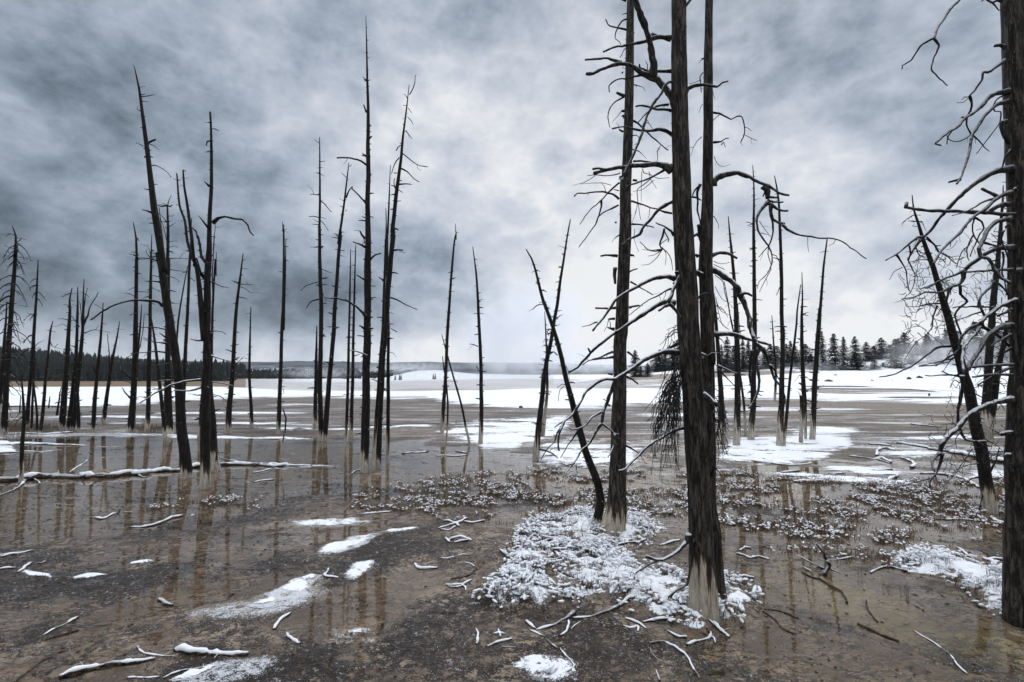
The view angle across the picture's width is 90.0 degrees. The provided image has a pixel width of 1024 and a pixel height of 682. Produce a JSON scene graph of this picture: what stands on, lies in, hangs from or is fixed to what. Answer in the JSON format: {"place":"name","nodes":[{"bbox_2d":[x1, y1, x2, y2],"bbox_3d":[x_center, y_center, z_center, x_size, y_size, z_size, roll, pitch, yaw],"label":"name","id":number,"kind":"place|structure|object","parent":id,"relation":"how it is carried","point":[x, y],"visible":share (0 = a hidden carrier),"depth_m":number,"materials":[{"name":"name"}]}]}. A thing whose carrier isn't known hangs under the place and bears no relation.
{"place":"outdoors","nodes":[
{"label":"outdoors","id":0,"kind":"place"},
{"bbox_2d":[123,358,653,374],"bbox_3d":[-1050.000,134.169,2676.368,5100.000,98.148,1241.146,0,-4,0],"label":"ridge","id":1,"kind":"structure","parent":0,"point":[398,368],"depth_m":2406.29,"materials":[{"name":"white snow"}]},
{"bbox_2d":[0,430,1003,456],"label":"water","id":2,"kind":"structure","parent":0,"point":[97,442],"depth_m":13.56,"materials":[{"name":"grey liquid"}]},
{"bbox_2d":[58,655,154,678],"bbox_3d":[-2.487,1.998,3.172,0.491,0.057,0.120,1,-4,-20],"label":"fallen log","id":3,"kind":"object","parent":2,"relation":"on","point":[86,668],"visible":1,"depth_m":3.15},
{"bbox_2d":[130,514,182,527],"bbox_3d":[-4.284,2.196,6.239,0.180,0.046,0.576,-2,-4,30],"label":"fallen branch","id":4,"kind":"object","parent":2,"relation":"on","point":[166,519],"visible":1,"depth_m":6.17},
{"bbox_2d":[685,631,715,646],"bbox_3d":[1.302,2.020,3.453,0.302,0.030,0.109,3,-5,-37],"label":"fallen branch","id":5,"kind":"object","parent":2,"relation":"on","point":[694,641],"visible":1,"depth_m":3.45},
{"bbox_2d":[736,546,769,559],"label":"fallen branch","id":6,"kind":"object","parent":2,"relation":"on","point":[747,556],"visible":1,"depth_m":5.06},
{"bbox_2d":[801,571,847,603],"bbox_3d":[2.686,2.082,4.354,0.108,0.024,0.643,0,-4,0],"label":"fallen branch","id":7,"kind":"object","parent":2,"relation":"on","point":[836,588],"visible":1,"depth_m":4.35,"materials":[{"name":"brown wood"}]},
{"bbox_2d":[857,623,898,641],"bbox_3d":[2.547,2.032,3.571,0.030,0.025,0.269,2,-4,-28],"label":"fallen log","id":8,"kind":"object","parent":2,"relation":"on","point":[876,632],"visible":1,"depth_m":3.56,"materials":[{"name":"brown wood"}]},
{"bbox_2d":[913,630,967,673],"bbox_3d":[2.803,2.016,3.337,0.055,0.016,0.540,-1,-4,10],"label":"fallen branch","id":9,"kind":"object","parent":2,"relation":"on","point":[959,666],"visible":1,"depth_m":3.32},
{"bbox_2d":[920,472,979,487],"bbox_3d":[7.642,2.357,8.727,0.459,0.060,1.209,0,-4,0],"label":"fallen branch","id":10,"kind":"object","parent":2,"relation":"on","point":[967,479],"visible":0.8,"depth_m":9.08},
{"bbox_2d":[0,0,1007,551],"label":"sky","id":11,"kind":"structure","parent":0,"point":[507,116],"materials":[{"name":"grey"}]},
{"bbox_2d":[0,359,1023,681],"bbox_3d":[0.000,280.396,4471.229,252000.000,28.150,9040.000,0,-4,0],"label":"ground","id":12,"kind":"structure","parent":0,"point":[104,593],"depth_m":4.93,"materials":[{"name":"brown soil"}]},
{"bbox_2d":[0,301,21,421],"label":"dead tree","id":13,"kind":"object","parent":12,"relation":"on","point":[3,361],"visible":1,"depth_m":13.63,"materials":[{"name":"black wood"}]},
{"bbox_2d":[0,225,34,433],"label":"dead tree","id":14,"kind":"object","parent":12,"relation":"on","point":[5,397],"visible":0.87,"depth_m":15.43,"materials":[{"name":"black wood"}]},
{"bbox_2d":[10,373,28,482],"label":"dead tree","id":15,"kind":"object","parent":12,"relation":"on","point":[21,462],"visible":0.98,"depth_m":8.58,"materials":[{"name":"black wood"}]},
{"bbox_2d":[11,260,44,428],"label":"dead tree","id":16,"kind":"object","parent":12,"relation":"on","point":[30,376],"visible":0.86,"depth_m":16.74,"materials":[{"name":"black wood"}]},
{"bbox_2d":[26,340,43,431],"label":"dead tree","id":17,"kind":"object","parent":12,"relation":"on","point":[32,410],"visible":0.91,"depth_m":15.98,"materials":[{"name":"black wood"}]},
{"bbox_2d":[31,379,39,433],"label":"dead tree","id":18,"kind":"object","parent":12,"relation":"on","point":[36,408],"visible":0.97,"depth_m":15.57,"materials":[{"name":"black wood"}]},
{"bbox_2d":[38,321,59,433],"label":"dead tree","id":19,"kind":"object","parent":12,"relation":"on","point":[44,400],"visible":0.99,"depth_m":15.63,"materials":[{"name":"black wood"}]},
{"bbox_2d":[52,288,76,428],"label":"dead tree","id":20,"kind":"object","parent":12,"relation":"on","point":[64,394],"visible":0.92,"depth_m":16.97,"materials":[{"name":"black wood"}]},
{"bbox_2d":[66,287,85,430],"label":"dead tree","id":21,"kind":"object","parent":12,"relation":"on","point":[69,411],"visible":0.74,"depth_m":16.43,"materials":[{"name":"black wood"}]},
{"bbox_2d":[75,354,81,430],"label":"dead tree","id":22,"kind":"object","parent":12,"relation":"on","point":[78,423],"visible":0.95,"depth_m":16.19,"materials":[{"name":"black wood"}]},
{"bbox_2d":[65,281,109,430],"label":"dead tree","id":23,"kind":"object","parent":12,"relation":"on","point":[79,366],"visible":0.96,"depth_m":16.37,"materials":[{"name":"black wood"}]},
{"bbox_2d":[87,303,105,431],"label":"dead tree","id":24,"kind":"object","parent":12,"relation":"on","point":[93,411],"visible":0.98,"depth_m":16.10,"materials":[{"name":"black wood"}]},
{"bbox_2d":[100,321,123,425],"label":"dead tree","id":25,"kind":"object","parent":12,"relation":"on","point":[104,413],"visible":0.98,"depth_m":18.13,"materials":[{"name":"black wood"}]},
{"bbox_2d":[122,222,151,432],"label":"dead tree","id":26,"kind":"object","parent":12,"relation":"on","point":[132,397],"visible":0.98,"depth_m":15.79,"materials":[{"name":"black wood"}]},
{"bbox_2d":[134,305,144,426],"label":"dead tree","id":27,"kind":"object","parent":12,"relation":"on","point":[139,342],"visible":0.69,"depth_m":16.05,"materials":[{"name":"black wood"}]},
{"bbox_2d":[90,66,192,479],"bbox_3d":[-6.399,-1.069,9.152,1.631,7.725,0.544,1,-4,-17],"label":"dead tree","id":28,"kind":"object","parent":12,"relation":"on","point":[186,468],"visible":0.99,"depth_m":9.03,"materials":[{"name":"black wood"}]},
{"bbox_2d":[139,235,160,432],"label":"dead tree","id":29,"kind":"object","parent":12,"relation":"on","point":[148,392],"visible":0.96,"depth_m":15.88,"materials":[{"name":"black wood"}]},
{"bbox_2d":[0,457,312,495],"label":"fallen log","id":30,"kind":"object","parent":12,"relation":"on","point":[36,476],"visible":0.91,"depth_m":9.01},
{"bbox_2d":[150,313,168,445],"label":"dead tree","id":31,"kind":"object","parent":12,"relation":"on","point":[164,427],"visible":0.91,"depth_m":13.10,"materials":[{"name":"black wood"}]},
{"bbox_2d":[147,197,189,435],"bbox_3d":[-10.490,-0.646,15.345,1.541,7.678,0.830,0,-4,0],"label":"dead tree","id":32,"kind":"object","parent":12,"relation":"on","point":[168,396],"visible":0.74,"depth_m":15.25,"materials":[{"name":"black wood"}]},
{"bbox_2d":[176,266,187,338],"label":"dead tree","id":33,"kind":"object","parent":12,"relation":"on","point":[177,330],"visible":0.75,"depth_m":19.09,"materials":[{"name":"black wood"}]},
{"bbox_2d":[183,218,194,402],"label":"dead tree","id":34,"kind":"object","parent":12,"relation":"on","point":[186,325],"visible":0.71,"depth_m":17.13,"materials":[{"name":"black wood"}]},
{"bbox_2d":[0,346,392,380],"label":"wood","id":35,"kind":"object","parent":12,"relation":"on","point":[221,372],"visible":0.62,"depth_m":243.49,"materials":[{"name":"black plant"}]},
{"bbox_2d":[139,111,253,489],"bbox_3d":[-5.024,-0.575,8.393,1.738,6.593,0.591,0,-4,0],"label":"dead tree","id":36,"kind":"object","parent":12,"relation":"on","point":[204,307],"visible":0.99,"depth_m":8.29,"materials":[{"name":"black wood"}]},
{"bbox_2d":[173,643,248,657],"bbox_3d":[-1.940,1.981,3.243,0.507,0.069,0.140,0,-4,6],"label":"fallen log","id":37,"kind":"object","parent":12,"relation":"on","point":[183,648],"visible":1,"depth_m":3.25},
{"bbox_2d":[210,224,223,472],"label":"dead tree","id":38,"kind":"object","parent":12,"relation":"on","point":[214,459],"visible":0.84,"depth_m":9.64,"materials":[{"name":"black wood"}]},
{"bbox_2d":[223,255,262,433],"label":"dead tree","id":39,"kind":"object","parent":12,"relation":"on","point":[229,418],"visible":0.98,"depth_m":15.67,"materials":[{"name":"black wood"}]},
{"bbox_2d":[246,307,256,428],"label":"dead tree","id":40,"kind":"object","parent":12,"relation":"on","point":[251,420],"visible":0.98,"depth_m":16.79,"materials":[{"name":"black wood"}]},
{"bbox_2d":[275,222,287,433],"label":"dead tree","id":41,"kind":"object","parent":12,"relation":"on","point":[279,401],"visible":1,"depth_m":15.57,"materials":[{"name":"black wood"}]},
{"bbox_2d":[307,326,317,428],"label":"dead tree","id":42,"kind":"object","parent":12,"relation":"on","point":[314,414],"visible":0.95,"depth_m":16.85,"materials":[{"name":"black wood"}]},
{"bbox_2d":[300,137,332,440],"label":"dead tree","id":43,"kind":"object","parent":12,"relation":"on","point":[320,410],"visible":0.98,"depth_m":14.18,"materials":[{"name":"black wood"}]},
{"bbox_2d":[321,163,351,440],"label":"dead tree","id":44,"kind":"object","parent":12,"relation":"on","point":[329,381],"visible":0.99,"depth_m":13.96,"materials":[{"name":"black wood"}]},
{"bbox_2d":[341,249,354,445],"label":"dead tree","id":45,"kind":"object","parent":12,"relation":"on","point":[347,391],"visible":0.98,"depth_m":13.21,"materials":[{"name":"black wood"}]},
{"bbox_2d":[343,245,359,436],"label":"dead tree","id":46,"kind":"object","parent":12,"relation":"on","point":[352,402],"visible":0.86,"depth_m":14.88,"materials":[{"name":"black wood"}]},
{"bbox_2d":[325,26,380,472],"bbox_3d":[-3.036,-1.861,9.819,1.113,9.390,0.413,0,-4,0],"label":"dead tree","id":47,"kind":"object","parent":12,"relation":"on","point":[365,413],"visible":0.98,"depth_m":9.70,"materials":[{"name":"black wood"}]},
{"bbox_2d":[368,215,387,472],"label":"dead tree","id":48,"kind":"object","parent":12,"relation":"on","point":[373,461],"visible":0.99,"depth_m":9.57,"materials":[{"name":"black wood"}]},
{"bbox_2d":[385,165,394,463],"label":"dead tree","id":49,"kind":"object","parent":12,"relation":"on","point":[388,425],"visible":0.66,"depth_m":10.51,"materials":[{"name":"black wood"}]},
{"bbox_2d":[373,75,427,469],"bbox_3d":[-2.187,-1.230,10.119,1.072,8.173,0.469,0,-4,0],"label":"dead tree","id":50,"kind":"object","parent":12,"relation":"on","point":[389,272],"visible":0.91,"depth_m":10.11,"materials":[{"name":"black wood"}]},
{"bbox_2d":[442,356,452,460],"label":"dead tree","id":51,"kind":"object","parent":12,"relation":"on","point":[447,403],"visible":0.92,"depth_m":10.87,"materials":[{"name":"black wood"}]},
{"bbox_2d":[440,224,458,433],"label":"dead tree","id":52,"kind":"object","parent":12,"relation":"on","point":[443,415],"visible":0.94,"depth_m":15.70,"materials":[{"name":"black wood"}]},
{"bbox_2d":[441,334,470,443],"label":"dead tree","id":53,"kind":"object","parent":12,"relation":"on","point":[464,419],"visible":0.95,"depth_m":13.17,"materials":[{"name":"black wood"}]},
{"bbox_2d":[445,535,472,542],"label":"fallen branch","id":54,"kind":"object","parent":12,"relation":"on","point":[460,540],"visible":1,"depth_m":5.52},
{"bbox_2d":[438,517,484,530],"bbox_3d":[-0.664,2.184,6.168,0.621,0.050,0.351,4,-5,-44],"label":"fallen branch","id":55,"kind":"object","parent":12,"relation":"on","point":[459,521],"visible":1,"depth_m":6.16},
{"bbox_2d":[469,247,485,444],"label":"dead tree","id":56,"kind":"object","parent":12,"relation":"on","point":[481,403],"visible":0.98,"depth_m":13.29,"materials":[{"name":"black wood"}]},
{"bbox_2d":[0,352,1008,680],"bbox_3d":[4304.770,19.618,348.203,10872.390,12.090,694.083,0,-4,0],"label":"snow cover","id":57,"kind":"object","parent":12,"relation":"on","point":[934,382],"visible":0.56,"depth_m":17.80,"materials":[{"name":"white snow"}]},
{"bbox_2d":[0,420,161,438],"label":"dry grass","id":58,"kind":"structure","parent":57,"relation":"on","point":[19,427],"depth_m":16.25,"materials":[{"name":"plant"}]},
{"bbox_2d":[722,458,811,465],"bbox_3d":[5.205,2.463,10.398,1.707,0.065,0.447,-1,-4,15],"label":"fallen branch","id":59,"kind":"object","parent":57,"relation":"on","point":[770,462],"visible":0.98,"depth_m":10.36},
{"bbox_2d":[927,447,1002,462],"bbox_3d":[10.048,2.498,11.277,0.269,0.162,1.968,0,-4,0],"label":"fallen log","id":60,"kind":"object","parent":57,"relation":"on","point":[965,453],"visible":0.52,"depth_m":11.39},
{"bbox_2d":[0,445,1023,681],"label":"twig litter","id":61,"kind":"object","parent":12,"relation":"on","point":[443,580],"visible":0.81,"depth_m":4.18,"materials":[{"name":"brown wood"}]},
{"bbox_2d":[540,311,551,436],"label":"dead tree","id":62,"kind":"object","parent":12,"relation":"on","point":[545,408],"visible":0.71,"depth_m":11.42,"materials":[{"name":"black wood"}]},
{"bbox_2d":[531,219,570,460],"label":"dead tree","id":63,"kind":"object","parent":12,"relation":"on","point":[538,423],"visible":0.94,"depth_m":10.76,"materials":[{"name":"black wood"}]},
{"bbox_2d":[526,249,605,526],"bbox_3d":[0.622,0.666,5.978,0.919,3.576,0.232,0,-4,0],"label":"dead tree","id":64,"kind":"object","parent":12,"relation":"on","point":[600,500],"visible":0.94,"depth_m":5.95,"materials":[{"name":"black wood"}]},
{"bbox_2d":[141,466,1004,569],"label":"frosted tufts","id":65,"kind":"object","parent":12,"relation":"on","point":[773,523],"visible":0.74,"depth_m":7.10,"materials":[{"name":"grey plant"}]},
{"bbox_2d":[150,465,1004,677],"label":"snow on plants","id":66,"kind":"structure","parent":12,"relation":"on","point":[504,570],"depth_m":4.99,"materials":[{"name":"white snow"}]},
{"bbox_2d":[525,593,640,636],"bbox_3d":[0.542,2.009,3.849,0.998,0.100,0.276,2,-4,-32],"label":"fallen log","id":67,"kind":"object","parent":12,"relation":"on","point":[629,597],"visible":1,"depth_m":3.77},
{"bbox_2d":[574,0,670,536],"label":"dead tree","id":68,"kind":"object","parent":12,"relation":"on","point":[614,517],"visible":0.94,"depth_m":5.77,"materials":[{"name":"black wood"}]},
{"bbox_2d":[541,0,727,621],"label":"dead tree","id":69,"kind":"object","parent":12,"relation":"on","point":[701,580],"visible":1,"depth_m":3.88,"materials":[{"name":"black wood"}]},
{"bbox_2d":[623,617,646,631],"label":"fallen branch","id":70,"kind":"object","parent":12,"relation":"on","point":[634,621],"visible":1,"depth_m":3.66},
{"bbox_2d":[627,350,643,376],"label":"pine tree","id":71,"kind":"object","parent":12,"relation":"on","point":[634,362],"visible":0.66,"depth_m":101.17,"materials":[{"name":"green plant"}]},
{"bbox_2d":[650,349,669,372],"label":"pine tree","id":72,"kind":"object","parent":12,"relation":"on","point":[660,363],"visible":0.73,"depth_m":120.62,"materials":[{"name":"green plant"}]},
{"bbox_2d":[649,640,699,678],"bbox_3d":[1.069,2.005,3.254,0.128,0.027,0.450,2,-4,-25],"label":"fallen branch","id":73,"kind":"object","parent":12,"relation":"on","point":[674,646],"visible":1,"depth_m":3.34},
{"bbox_2d":[714,293,728,441],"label":"dead tree","id":74,"kind":"object","parent":12,"relation":"on","point":[719,378],"visible":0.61,"depth_m":13.74,"materials":[{"name":"black wood"}]},
{"bbox_2d":[720,336,732,367],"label":"pine tree","id":75,"kind":"object","parent":12,"relation":"on","point":[726,351],"visible":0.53,"depth_m":108.44,"materials":[{"name":"green plant"}]},
{"bbox_2d":[715,359,746,372],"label":"pine tree","id":76,"kind":"object","parent":12,"relation":"on","point":[725,362],"visible":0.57,"depth_m":81.42,"materials":[{"name":"green plant"}]},
{"bbox_2d":[468,505,1001,681],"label":"hummock plants","id":77,"kind":"object","parent":12,"relation":"on","point":[628,589],"visible":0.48,"depth_m":4.40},
{"bbox_2d":[728,216,744,445],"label":"dead tree","id":78,"kind":"object","parent":12,"relation":"on","point":[737,411],"visible":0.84,"depth_m":12.96,"materials":[{"name":"black wood"}]},
{"bbox_2d":[724,281,749,435],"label":"dead tree","id":79,"kind":"object","parent":12,"relation":"on","point":[744,414],"visible":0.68,"depth_m":14.99,"materials":[{"name":"black wood"}]},
{"bbox_2d":[747,165,763,439],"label":"dead tree","id":80,"kind":"object","parent":12,"relation":"on","point":[751,424],"visible":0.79,"depth_m":14.24,"materials":[{"name":"black wood"}]},
{"bbox_2d":[763,344,779,368],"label":"pine tree","id":81,"kind":"object","parent":12,"relation":"on","point":[770,355],"visible":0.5,"depth_m":104.67,"materials":[{"name":"black plant"}]},
{"bbox_2d":[770,319,779,400],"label":"dead tree","id":82,"kind":"object","parent":12,"relation":"on","point":[775,367],"visible":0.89,"depth_m":33.13,"materials":[{"name":"black wood"}]},
{"bbox_2d":[689,0,866,604],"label":"dead tree","id":83,"kind":"object","parent":12,"relation":"on","point":[708,269],"visible":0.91,"depth_m":4.03,"materials":[{"name":"black wood"}]},
{"bbox_2d":[773,175,788,445],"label":"dead tree","id":84,"kind":"object","parent":12,"relation":"on","point":[780,425],"visible":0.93,"depth_m":12.86,"materials":[{"name":"black wood"}]},
{"bbox_2d":[783,284,800,445],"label":"dead tree","id":85,"kind":"object","parent":12,"relation":"on","point":[788,398],"visible":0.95,"depth_m":12.71,"materials":[{"name":"black wood"}]},
{"bbox_2d":[798,395,805,442],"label":"dead tree","id":86,"kind":"object","parent":12,"relation":"on","point":[801,411],"visible":1,"depth_m":11.49,"materials":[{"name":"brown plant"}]},
{"bbox_2d":[797,278,809,438],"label":"dead tree","id":87,"kind":"object","parent":12,"relation":"on","point":[802,371],"visible":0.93,"depth_m":14.06,"materials":[{"name":"black wood"}]},
{"bbox_2d":[807,239,827,439],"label":"dead tree","id":88,"kind":"object","parent":12,"relation":"on","point":[813,401],"visible":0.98,"depth_m":13.79,"materials":[{"name":"black wood"}]},
{"bbox_2d":[805,359,840,370],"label":"pine tree","id":89,"kind":"object","parent":12,"relation":"on","point":[823,367],"visible":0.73,"depth_m":98.17,"materials":[{"name":"grey plant"}]},
{"bbox_2d":[819,331,828,358],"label":"pine tree","id":90,"kind":"object","parent":12,"relation":"on","point":[822,351],"visible":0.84,"depth_m":131.34,"materials":[{"name":"black plant"}]},
{"bbox_2d":[796,536,852,576],"bbox_3d":[3.094,2.082,5.045,0.452,0.244,1.103,-2,-4,33],"label":"driftwood crown","id":91,"kind":"object","parent":12,"relation":"on","point":[826,570],"visible":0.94,"depth_m":4.89,"materials":[{"name":"grey wood"}]},
{"bbox_2d":[823,333,847,368],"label":"pine tree","id":92,"kind":"object","parent":12,"relation":"on","point":[835,358],"visible":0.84,"depth_m":101.78,"materials":[{"name":"black plant"}]},
{"bbox_2d":[837,337,850,360],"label":"pine tree","id":93,"kind":"object","parent":12,"relation":"on","point":[843,342],"visible":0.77,"depth_m":124.83,"materials":[{"name":"black plant"}]},
{"bbox_2d":[844,336,866,366],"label":"pine tree","id":94,"kind":"object","parent":12,"relation":"on","point":[855,348],"visible":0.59,"depth_m":105.97,"materials":[{"name":"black plant"}]},
{"bbox_2d":[845,353,873,370],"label":"pine tree","id":95,"kind":"object","parent":12,"relation":"on","point":[858,363],"visible":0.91,"depth_m":97.64,"materials":[{"name":"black plant"}]},
{"bbox_2d":[859,342,877,361],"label":"pine tree","id":96,"kind":"object","parent":12,"relation":"on","point":[865,349],"visible":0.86,"depth_m":120.22,"materials":[{"name":"grey plant"}]},
{"bbox_2d":[873,338,891,358],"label":"pine tree","id":97,"kind":"object","parent":12,"relation":"on","point":[881,349],"visible":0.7,"depth_m":124.17,"materials":[{"name":"grey plant"}]},
{"bbox_2d":[882,339,912,368],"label":"pine tree","id":98,"kind":"object","parent":12,"relation":"on","point":[894,363],"visible":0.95,"depth_m":101.20,"materials":[{"name":"grey plant"}]},
{"bbox_2d":[899,332,914,353],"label":"pine tree","id":99,"kind":"object","parent":12,"relation":"on","point":[906,346],"visible":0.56,"depth_m":132.22,"materials":[{"name":"grey plant"}]},
{"bbox_2d":[919,336,933,353],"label":"pine tree","id":100,"kind":"object","parent":12,"relation":"on","point":[925,344],"visible":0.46,"depth_m":127.47,"materials":[{"name":"grey plant"}]},
{"bbox_2d":[917,336,954,362],"bbox_3d":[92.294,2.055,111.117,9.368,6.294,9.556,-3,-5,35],"label":"steam plume","id":101,"kind":"object","parent":12,"relation":"on","point":[935,358],"visible":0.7,"depth_m":110.81,"materials":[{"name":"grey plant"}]},
{"bbox_2d":[879,195,1003,514],"bbox_3d":[5.518,0.338,6.749,1.765,4.567,0.572,0,-4,0],"label":"dead tree","id":102,"kind":"object","parent":12,"relation":"on","point":[988,501],"visible":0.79,"depth_m":6.71,"materials":[{"name":"black wood"}]},
{"bbox_2d":[885,0,1023,628],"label":"dead tree","id":103,"kind":"object","parent":12,"relation":"on","point":[1011,93],"visible":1,"depth_m":3.87,"materials":[{"name":"black wood"}]},
{"bbox_2d":[953,321,995,367],"bbox_3d":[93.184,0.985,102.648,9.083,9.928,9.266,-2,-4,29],"label":"steam plume","id":104,"kind":"object","parent":12,"relation":"on","point":[975,343],"visible":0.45,"depth_m":102.11,"materials":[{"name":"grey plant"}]},
{"bbox_2d":[963,185,1008,439],"bbox_3d":[11.859,-0.771,12.639,1.307,6.337,0.689,0,-4,7],"label":"dead tree","id":105,"kind":"object","parent":12,"relation":"on","point":[987,395],"visible":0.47,"depth_m":12.50,"materials":[{"name":"black wood"}]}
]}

